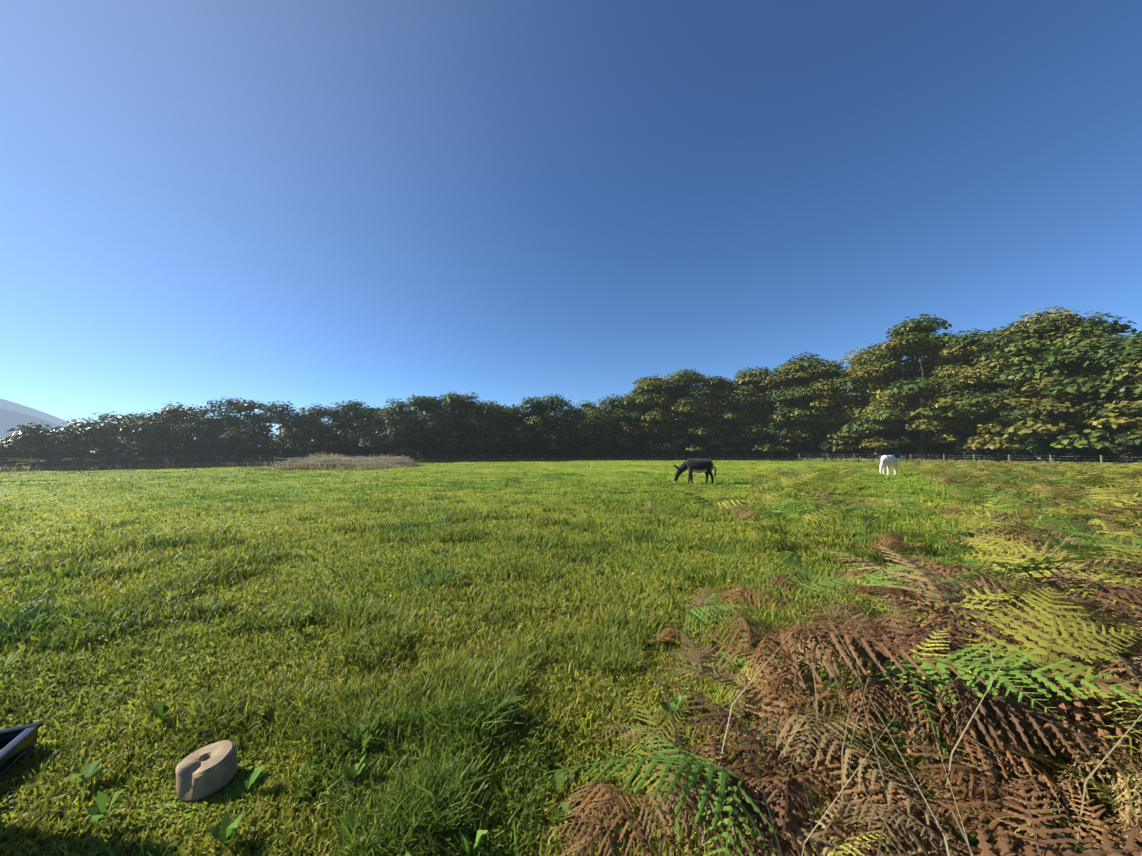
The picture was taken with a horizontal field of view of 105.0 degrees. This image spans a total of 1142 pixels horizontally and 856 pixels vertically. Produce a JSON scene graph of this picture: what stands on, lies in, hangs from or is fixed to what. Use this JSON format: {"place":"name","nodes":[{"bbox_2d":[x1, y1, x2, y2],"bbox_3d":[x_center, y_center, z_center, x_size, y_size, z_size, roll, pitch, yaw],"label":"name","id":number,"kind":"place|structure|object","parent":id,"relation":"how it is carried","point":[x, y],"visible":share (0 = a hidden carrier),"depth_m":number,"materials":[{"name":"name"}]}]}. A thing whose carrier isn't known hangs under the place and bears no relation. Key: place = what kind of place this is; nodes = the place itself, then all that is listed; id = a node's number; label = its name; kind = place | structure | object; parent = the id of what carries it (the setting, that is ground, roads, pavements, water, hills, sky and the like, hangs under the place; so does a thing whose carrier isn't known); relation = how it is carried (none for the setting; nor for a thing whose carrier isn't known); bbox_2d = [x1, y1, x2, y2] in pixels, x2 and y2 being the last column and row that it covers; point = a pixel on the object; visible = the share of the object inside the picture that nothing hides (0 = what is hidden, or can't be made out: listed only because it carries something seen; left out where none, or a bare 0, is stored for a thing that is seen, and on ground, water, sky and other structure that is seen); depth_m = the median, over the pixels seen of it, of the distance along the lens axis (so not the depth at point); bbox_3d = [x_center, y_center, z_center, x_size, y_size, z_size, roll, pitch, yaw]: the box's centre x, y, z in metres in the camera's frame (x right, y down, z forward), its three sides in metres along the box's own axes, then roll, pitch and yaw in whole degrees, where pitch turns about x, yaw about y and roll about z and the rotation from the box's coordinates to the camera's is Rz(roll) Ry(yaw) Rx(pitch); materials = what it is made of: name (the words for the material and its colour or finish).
{"place":"outdoors","nodes":[
{"label":"outdoors","id":0,"kind":"place"},
{"bbox_2d":[0,408,70,438],"bbox_3d":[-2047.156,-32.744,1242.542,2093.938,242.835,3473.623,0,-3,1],"label":"distant hills","id":1,"kind":"structure","parent":0,"point":[9,419],"depth_m":1918.46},
{"bbox_2d":[0,398,76,430],"bbox_3d":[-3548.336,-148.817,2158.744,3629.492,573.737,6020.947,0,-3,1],"label":"distant hills","id":2,"kind":"structure","parent":0,"point":[14,407],"depth_m":3394.67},
{"bbox_2d":[1,457,1105,470],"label":"forest floor","id":3,"kind":"structure","parent":0,"point":[472,458],"depth_m":61.78,"materials":[{"name":"brown soil"}]},
{"bbox_2d":[0,420,95,467],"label":"tree","id":4,"kind":"object","parent":3,"relation":"on","point":[33,436],"visible":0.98,"depth_m":36.92,"materials":[{"name":"green plant"}]},
{"bbox_2d":[61,409,176,465],"bbox_3d":[-43.568,0.879,42.929,7.868,6.011,7.806,2,-3,-27],"label":"tree","id":5,"kind":"object","parent":3,"relation":"on","point":[141,428],"visible":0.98,"depth_m":41.56,"materials":[{"name":"green plant"}]},
{"bbox_2d":[139,401,228,462],"bbox_3d":[-42.066,0.613,47.120,7.388,7.010,7.535,0,-3,1],"label":"tree","id":6,"kind":"object","parent":3,"relation":"on","point":[176,414],"visible":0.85,"depth_m":46.90,"materials":[{"name":"green plant"}]},
{"bbox_2d":[164,421,220,463],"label":"tree","id":7,"kind":"object","parent":3,"relation":"on","point":[183,426],"depth_m":52.23,"materials":[{"name":"green plant"}]},
{"bbox_2d":[191,426,234,448],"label":"corner tree","id":8,"kind":"object","parent":3,"relation":"on","point":[220,438],"visible":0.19,"depth_m":53.85,"materials":[{"name":"green plant"}]},
{"bbox_2d":[194,396,275,463],"bbox_3d":[-39.323,0.277,51.932,6.956,8.174,7.562,0,-3,1],"label":"tree","id":9,"kind":"object","parent":3,"relation":"on","point":[248,408],"visible":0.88,"depth_m":51.00,"materials":[{"name":"green plant"}]},
{"bbox_2d":[215,419,268,444],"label":"tree","id":10,"kind":"object","parent":3,"relation":"on","point":[233,428],"visible":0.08,"depth_m":56.17,"materials":[{"name":"green plant"}]},
{"bbox_2d":[219,426,277,452],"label":"corner tree","id":11,"kind":"object","parent":3,"relation":"on","point":[259,439],"visible":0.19,"depth_m":56.70,"materials":[{"name":"green plant"}]},
{"bbox_2d":[237,400,318,461],"bbox_3d":[-36.426,0.495,54.470,7.664,8.026,8.761,-2,-4,38],"label":"tree","id":12,"kind":"object","parent":3,"relation":"on","point":[285,418],"visible":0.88,"depth_m":54.23,"materials":[{"name":"green plant"}]},
{"bbox_2d":[271,419,332,446],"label":"tree","id":13,"kind":"object","parent":3,"relation":"on","point":[281,429],"visible":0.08,"depth_m":62.30,"materials":[{"name":"green plant"}]},
{"bbox_2d":[287,402,362,455],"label":"tree","id":14,"kind":"object","parent":3,"relation":"on","point":[322,428],"visible":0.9,"depth_m":58.19,"materials":[{"name":"green plant"}]},
{"bbox_2d":[340,416,376,445],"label":"corner tree","id":15,"kind":"object","parent":3,"relation":"on","point":[365,432],"visible":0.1,"depth_m":70.17,"materials":[{"name":"green plant"}]},
{"bbox_2d":[334,399,388,457],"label":"tree","id":16,"kind":"object","parent":3,"relation":"on","point":[356,412],"visible":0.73,"depth_m":63.10,"materials":[{"name":"green plant"}]},
{"bbox_2d":[358,416,390,448],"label":"corner tree","id":17,"kind":"object","parent":3,"relation":"on","point":[381,429],"depth_m":72.72,"materials":[{"name":"green plant"}]},
{"bbox_2d":[365,407,428,443],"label":"tree","id":18,"kind":"object","parent":3,"relation":"on","point":[391,420],"visible":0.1,"depth_m":73.05,"materials":[{"name":"green plant"}]},
{"bbox_2d":[377,398,419,455],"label":"tree","id":19,"kind":"object","parent":3,"relation":"on","point":[399,409],"visible":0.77,"depth_m":67.89,"materials":[{"name":"green plant"}]},
{"bbox_2d":[386,394,455,459],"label":"tree","id":20,"kind":"object","parent":3,"relation":"on","point":[428,405],"visible":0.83,"depth_m":69.20,"materials":[{"name":"green plant"}]},
{"bbox_2d":[409,395,463,444],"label":"tree","id":21,"kind":"object","parent":3,"relation":"on","point":[419,411],"visible":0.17,"depth_m":75.91,"materials":[{"name":"green plant"}]},
{"bbox_2d":[447,449,468,458],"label":"shrub","id":22,"kind":"object","parent":3,"relation":"on","point":[453,454],"visible":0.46,"depth_m":72.96,"materials":[{"name":"green plant"}]},
{"bbox_2d":[434,392,492,458],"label":"tree","id":23,"kind":"object","parent":3,"relation":"on","point":[459,405],"visible":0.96,"depth_m":72.44,"materials":[{"name":"green plant"}]},
{"bbox_2d":[463,410,510,444],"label":"corner tree","id":24,"kind":"object","parent":3,"relation":"on","point":[495,428],"visible":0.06,"depth_m":81.67,"materials":[{"name":"green plant"}]},
{"bbox_2d":[480,443,498,456],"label":"shrub","id":25,"kind":"object","parent":3,"relation":"on","point":[482,451],"visible":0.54,"depth_m":77.58,"materials":[{"name":"green plant"}]},
{"bbox_2d":[463,399,515,458],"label":"tree","id":26,"kind":"object","parent":3,"relation":"on","point":[496,437],"visible":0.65,"depth_m":77.89,"materials":[{"name":"green plant"}]},
{"bbox_2d":[487,405,522,445],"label":"corner tree","id":27,"kind":"object","parent":3,"relation":"on","point":[501,418],"visible":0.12,"depth_m":86.05,"materials":[{"name":"green plant"}]},
{"bbox_2d":[505,415,537,443],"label":"tree","id":28,"kind":"object","parent":3,"relation":"on","point":[522,423],"visible":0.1,"depth_m":86.44,"materials":[{"name":"green plant"}]},
{"bbox_2d":[503,395,557,457],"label":"tree","id":29,"kind":"object","parent":3,"relation":"on","point":[524,434],"visible":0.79,"depth_m":79.00,"materials":[{"name":"green plant"}]},
{"bbox_2d":[518,415,563,458],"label":"tree","id":30,"kind":"object","parent":3,"relation":"on","point":[539,424],"visible":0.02,"depth_m":87.54,"materials":[{"name":"green plant"}]},
{"bbox_2d":[531,438,558,458],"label":"shrub","id":31,"kind":"object","parent":3,"relation":"on","point":[552,453],"visible":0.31,"depth_m":79.41,"materials":[{"name":"green plant"}]},
{"bbox_2d":[532,394,584,457],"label":"tree","id":32,"kind":"object","parent":3,"relation":"on","point":[555,404],"visible":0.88,"depth_m":78.80,"materials":[{"name":"green plant"}]},
{"bbox_2d":[0,418,1141,468],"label":"hedge","id":33,"kind":"object","parent":3,"relation":"on","point":[228,450],"visible":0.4,"depth_m":61.85,"materials":[{"name":"green plant"}]},
{"bbox_2d":[553,416,604,458],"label":"tree","id":34,"kind":"object","parent":3,"relation":"on","point":[585,421],"visible":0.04,"depth_m":89.11,"materials":[{"name":"green plant"}]},
{"bbox_2d":[573,442,595,456],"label":"shrub","id":35,"kind":"object","parent":3,"relation":"on","point":[577,453],"visible":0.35,"depth_m":81.70,"materials":[{"name":"green plant"}]},
{"bbox_2d":[555,400,622,457],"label":"tree","id":36,"kind":"object","parent":3,"relation":"on","point":[586,434],"visible":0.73,"depth_m":81.02,"materials":[{"name":"green plant"}]},
{"bbox_2d":[579,444,598,457],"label":"shrub","id":37,"kind":"object","parent":3,"relation":"on","point":[588,455],"visible":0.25,"depth_m":82.75,"materials":[{"name":"green plant"}]},
{"bbox_2d":[583,405,616,441],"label":"tree","id":38,"kind":"object","parent":3,"relation":"on","point":[600,411],"depth_m":91.88,"materials":[{"name":"green plant"}]},
{"bbox_2d":[594,444,614,459],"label":"shrub","id":39,"kind":"object","parent":3,"relation":"on","point":[605,453],"visible":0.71,"depth_m":84.02,"materials":[{"name":"green plant"}]},
{"bbox_2d":[595,394,641,449],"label":"tree","id":40,"kind":"object","parent":3,"relation":"on","point":[615,407],"visible":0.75,"depth_m":84.21,"materials":[{"name":"green plant"}]},
{"bbox_2d":[612,446,637,457],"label":"shrub","id":41,"kind":"object","parent":3,"relation":"on","point":[618,452],"visible":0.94,"depth_m":83.20,"materials":[{"name":"green plant"}]},
{"bbox_2d":[618,412,647,445],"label":"tree","id":42,"kind":"object","parent":3,"relation":"on","point":[638,434],"visible":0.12,"depth_m":88.47,"materials":[{"name":"green plant"}]},
{"bbox_2d":[624,383,668,457],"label":"tree","id":43,"kind":"object","parent":3,"relation":"on","point":[660,406],"visible":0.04,"depth_m":89.78,"materials":[{"name":"green plant"}]},
{"bbox_2d":[618,374,689,457],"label":"tree","id":44,"kind":"object","parent":3,"relation":"on","point":[645,386],"visible":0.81,"depth_m":82.36,"materials":[{"name":"green plant"}]},
{"bbox_2d":[647,443,670,457],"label":"shrub","id":45,"kind":"object","parent":3,"relation":"on","point":[664,454],"visible":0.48,"depth_m":83.80,"materials":[{"name":"green plant"}]},
{"bbox_2d":[648,395,709,458],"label":"tree","id":46,"kind":"object","parent":3,"relation":"on","point":[665,437],"visible":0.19,"depth_m":86.42,"materials":[{"name":"green plant"}]},
{"bbox_2d":[674,443,691,457],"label":"shrub","id":47,"kind":"object","parent":3,"relation":"on","point":[681,453],"visible":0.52,"depth_m":81.23,"materials":[{"name":"green plant"}]},
{"bbox_2d":[646,368,723,457],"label":"tree","id":48,"kind":"object","parent":3,"relation":"on","point":[685,380],"visible":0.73,"depth_m":81.67,"materials":[{"name":"green plant"}]},
{"bbox_2d":[684,444,711,458],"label":"shrub","id":49,"kind":"object","parent":3,"relation":"on","point":[695,453],"visible":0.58,"depth_m":81.39,"materials":[{"name":"green plant"}]},
{"bbox_2d":[697,396,732,424],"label":"tree","id":50,"kind":"object","parent":3,"relation":"on","point":[705,403],"visible":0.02,"depth_m":90.60,"materials":[{"name":"green plant"}]},
{"bbox_2d":[690,376,756,457],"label":"tree","id":51,"kind":"object","parent":3,"relation":"on","point":[725,388],"visible":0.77,"depth_m":81.14,"materials":[{"name":"green plant"}]},
{"bbox_2d":[720,443,748,457],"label":"shrub","id":52,"kind":"object","parent":3,"relation":"on","point":[731,451],"visible":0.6,"depth_m":80.63,"materials":[{"name":"green plant"}]},
{"bbox_2d":[713,402,757,458],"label":"corner tree","id":53,"kind":"object","parent":3,"relation":"on","point":[730,432],"visible":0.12,"depth_m":86.35,"materials":[{"name":"green plant"}]},
{"bbox_2d":[720,443,750,457],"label":"shrub","id":54,"kind":"object","parent":3,"relation":"on","point":[735,451],"visible":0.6,"depth_m":81.59,"materials":[{"name":"green plant"}]},
{"bbox_2d":[723,397,781,457],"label":"corner tree","id":55,"kind":"object","parent":3,"relation":"on","point":[763,414],"visible":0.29,"depth_m":84.00,"materials":[{"name":"green plant"}]},
{"bbox_2d":[744,441,766,457],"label":"shrub","id":56,"kind":"object","parent":3,"relation":"on","point":[751,454],"visible":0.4,"depth_m":80.81,"materials":[{"name":"green plant"}]},
{"bbox_2d":[745,442,767,457],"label":"shrub","id":57,"kind":"object","parent":3,"relation":"on","point":[760,453],"visible":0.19,"depth_m":82.20,"materials":[{"name":"green plant"}]},
{"bbox_2d":[724,366,814,457],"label":"tree","id":58,"kind":"object","parent":3,"relation":"on","point":[758,383],"visible":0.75,"depth_m":78.86,"materials":[{"name":"green plant"}]},
{"bbox_2d":[746,387,817,458],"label":"tree","id":59,"kind":"object","parent":3,"relation":"on","point":[767,406],"visible":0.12,"depth_m":83.78,"materials":[{"name":"green plant"}]},
{"bbox_2d":[781,442,812,457],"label":"shrub","id":60,"kind":"object","parent":3,"relation":"on","point":[797,449],"visible":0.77,"depth_m":77.61,"materials":[{"name":"green plant"}]},
{"bbox_2d":[768,385,845,455],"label":"tree","id":61,"kind":"object","parent":3,"relation":"on","point":[813,406],"visible":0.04,"depth_m":82.76,"materials":[{"name":"green plant"}]},
{"bbox_2d":[763,352,860,458],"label":"tree","id":62,"kind":"object","parent":3,"relation":"on","point":[814,372],"visible":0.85,"depth_m":74.50,"materials":[{"name":"green plant"}]},
{"bbox_2d":[808,441,836,458],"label":"shrub","id":63,"kind":"object","parent":3,"relation":"on","point":[827,446],"visible":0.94,"depth_m":73.92,"materials":[{"name":"green plant"}]},
{"bbox_2d":[812,398,893,441],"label":"corner tree","id":64,"kind":"object","parent":3,"relation":"on","point":[826,427],"depth_m":79.28,"materials":[{"name":"green plant"}]},
{"bbox_2d":[840,438,873,458],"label":"shrub","id":65,"kind":"object","parent":3,"relation":"on","point":[857,451],"visible":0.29,"depth_m":71.04,"materials":[{"name":"green plant"}]},
{"bbox_2d":[840,437,875,457],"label":"shrub","id":66,"kind":"object","parent":3,"relation":"on","point":[854,446],"visible":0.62,"depth_m":69.97,"materials":[{"name":"green plant"}]},
{"bbox_2d":[834,395,918,459],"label":"corner tree","id":67,"kind":"object","parent":3,"relation":"on","point":[861,399],"visible":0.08,"depth_m":76.11,"materials":[{"name":"green plant"}]},
{"bbox_2d":[822,341,940,451],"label":"tree","id":68,"kind":"object","parent":3,"relation":"on","point":[861,387],"visible":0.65,"depth_m":69.10,"materials":[{"name":"green plant"}]},
{"bbox_2d":[871,440,909,455],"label":"shrub","id":69,"kind":"object","parent":3,"relation":"on","point":[901,451],"visible":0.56,"depth_m":65.11,"materials":[{"name":"green plant"}]},
{"bbox_2d":[887,435,920,459],"bbox_3d":[48.239,3.044,63.778,4.637,3.901,3.638,0,-3,1],"label":"shrub","id":70,"kind":"object","parent":3,"relation":"on","point":[903,440],"visible":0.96,"depth_m":63.22,"materials":[{"name":"green plant"}]},
{"bbox_2d":[902,334,984,460],"bbox_3d":[57.938,-4.354,66.151,18.315,19.314,17.234,0,-3,1],"label":"tree","id":71,"kind":"object","parent":3,"relation":"on","point":[936,360],"visible":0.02,"depth_m":64.98,"materials":[{"name":"green plant"}]},
{"bbox_2d":[929,386,1008,443],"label":"corner tree","id":72,"kind":"object","parent":3,"relation":"on","point":[970,432],"visible":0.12,"depth_m":60.05,"materials":[{"name":"green plant"}]},
{"bbox_2d":[952,440,1003,461],"bbox_3d":[51.618,3.034,55.414,3.736,3.072,5.403,2,-4,-30],"label":"shrub","id":73,"kind":"object","parent":3,"relation":"on","point":[961,449],"visible":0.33,"depth_m":55.62,"materials":[{"name":"green plant"}]},
{"bbox_2d":[963,436,1003,460],"bbox_3d":[50.930,2.733,54.453,4.113,3.518,3.618,-1,-3,22],"label":"shrub","id":74,"kind":"object","parent":3,"relation":"on","point":[982,451],"visible":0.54,"depth_m":54.02,"materials":[{"name":"green plant"}]},
{"bbox_2d":[926,325,1045,461],"bbox_3d":[54.043,-4.238,55.445,15.433,17.666,15.328,0,-3,1],"label":"tree","id":75,"kind":"object","parent":3,"relation":"on","point":[964,344],"visible":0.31,"depth_m":56.07,"materials":[{"name":"green plant"}]},
{"bbox_2d":[961,410,1047,442],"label":"corner tree","id":76,"kind":"object","parent":3,"relation":"on","point":[965,429],"visible":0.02,"depth_m":58.19,"materials":[{"name":"green plant"}]},
{"bbox_2d":[998,438,1057,462],"bbox_3d":[51.348,2.494,48.842,5.381,3.399,4.929,2,-4,-28],"label":"shrub","id":77,"kind":"object","parent":3,"relation":"on","point":[1019,454],"visible":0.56,"depth_m":48.47,"materials":[{"name":"green plant"}]},
{"bbox_2d":[952,306,1136,462],"bbox_3d":[53.142,-4.723,48.940,15.278,17.894,16.192,0,-3,1],"label":"tree","id":78,"kind":"object","parent":3,"relation":"on","point":[1049,331],"visible":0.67,"depth_m":47.53,"materials":[{"name":"green plant"}]},
{"bbox_2d":[1034,440,1098,462],"bbox_3d":[52.061,2.598,46.158,4.786,2.871,3.192,-2,-4,37],"label":"shrub","id":79,"kind":"object","parent":3,"relation":"on","point":[1045,445],"visible":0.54,"depth_m":46.20,"materials":[{"name":"green plant"}]},
{"bbox_2d":[1005,332,1141,463],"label":"tree","id":80,"kind":"object","parent":3,"relation":"on","point":[1090,355],"visible":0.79,"depth_m":41.97,"materials":[{"name":"green plant"}]},
{"bbox_2d":[1083,330,1141,445],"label":"tree","id":81,"kind":"object","parent":3,"relation":"on","point":[1110,419],"visible":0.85,"depth_m":38.54,"materials":[{"name":"green plant"}]},
{"bbox_2d":[1086,425,1141,463],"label":"shrub","id":82,"kind":"object","parent":3,"relation":"on","point":[1128,452],"visible":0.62,"depth_m":39.22,"materials":[{"name":"green plant"}]},
{"bbox_2d":[0,459,1141,855],"bbox_3d":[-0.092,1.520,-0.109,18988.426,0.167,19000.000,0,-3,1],"label":"ground","id":83,"kind":"structure","parent":0,"point":[212,487],"depth_m":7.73,"materials":[{"name":"green plant"}]},
{"bbox_2d":[0,722,42,777],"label":"feed trough","id":84,"kind":"object","parent":83,"relation":"on","point":[17,742],"visible":1,"depth_m":2.20,"materials":[{"name":"black plastic"}]},
{"bbox_2d":[0,436,67,463],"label":"corner tree","id":85,"kind":"object","parent":83,"relation":"on","point":[23,451],"visible":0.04,"depth_m":39.96,"materials":[{"name":"green plant"}]},
{"bbox_2d":[176,740,237,801],"bbox_3d":[-1.678,1.569,2.018,0.217,0.128,0.216,-4,2,-19],"label":"salt lick","id":86,"kind":"object","parent":83,"relation":"on","point":[204,771],"depth_m":1.97,"materials":[{"name":"beige stone"}]},
{"bbox_2d":[252,452,424,469],"bbox_3d":[-21.093,2.938,41.648,11.140,1.688,11.509,0,-3,1],"label":"tall grass patch","id":87,"kind":"object","parent":83,"relation":"on","point":[377,464],"depth_m":37.95,"materials":[{"name":"beige plant"}]},
{"bbox_2d":[274,456,409,465],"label":"dry grass","id":88,"kind":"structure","parent":83,"relation":"on","point":[337,458],"depth_m":37.37,"materials":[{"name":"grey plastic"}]},
{"bbox_2d":[0,528,1014,855],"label":"broadleaf weeds","id":89,"kind":"object","parent":83,"relation":"on","point":[96,810],"visible":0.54,"depth_m":2.02,"materials":[{"name":"green plant"}]},
{"bbox_2d":[9,468,1030,685],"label":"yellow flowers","id":90,"kind":"object","parent":83,"relation":"on","point":[530,587],"visible":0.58,"depth_m":5.30,"materials":[{"name":"yellow plant"}]},
{"bbox_2d":[526,437,551,457],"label":"shrub","id":91,"kind":"object","parent":83,"relation":"on","point":[545,443],"visible":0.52,"depth_m":78.36,"materials":[{"name":"green plant"}]},
{"bbox_2d":[0,453,1109,470],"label":"boundary fence","id":92,"kind":"object","parent":83,"relation":"on","point":[630,455],"visible":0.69,"depth_m":48.62,"materials":[{"name":"silver metal"}]},
{"bbox_2d":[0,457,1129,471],"bbox_3d":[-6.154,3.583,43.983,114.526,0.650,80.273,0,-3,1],"label":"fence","id":93,"kind":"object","parent":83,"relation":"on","point":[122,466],"depth_m":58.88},
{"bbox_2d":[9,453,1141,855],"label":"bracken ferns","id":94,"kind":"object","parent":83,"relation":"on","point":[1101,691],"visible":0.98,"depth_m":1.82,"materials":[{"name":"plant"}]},
{"bbox_2d":[673,459,715,483],"bbox_3d":[5.756,2.031,20.380,1.948,1.217,0.635,0,-3,3],"label":"donkey","id":95,"kind":"object","parent":83,"relation":"on","point":[706,466],"visible":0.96,"depth_m":20.20},
{"bbox_2d":[393,499,1141,855],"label":"dry bracken stalks","id":96,"kind":"object","parent":83,"relation":"on","point":[1003,733],"depth_m":1.65,"materials":[{"name":"brown plant"}]},
{"bbox_2d":[877,455,896,474],"bbox_3d":[21.170,2.467,29.321,2.104,1.315,0.686,2,-4,-33],"label":"white donkey","id":97,"kind":"object","parent":83,"relation":"on","point":[888,461],"visible":1,"depth_m":29.04},
{"bbox_2d":[846,314,978,460],"bbox_3d":[50.671,-5.737,63.813,16.070,21.507,15.989,1,-3,-24],"label":"tree","id":98,"kind":"object","parent":83,"relation":"on","point":[913,338],"visible":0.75,"depth_m":62.81,"materials":[{"name":"green plant"}]},
{"bbox_2d":[1048,432,1103,461],"bbox_3d":[51.709,2.172,44.700,4.286,3.577,3.860,0,-3,1],"label":"shrub","id":99,"kind":"object","parent":83,"relation":"on","point":[1057,452],"visible":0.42,"depth_m":44.14,"materials":[{"name":"green plant"}]},
{"bbox_2d":[0,0,1141,436],"label":"sky","id":100,"kind":"structure","parent":0,"point":[302,203],"materials":[{"name":"blue"}]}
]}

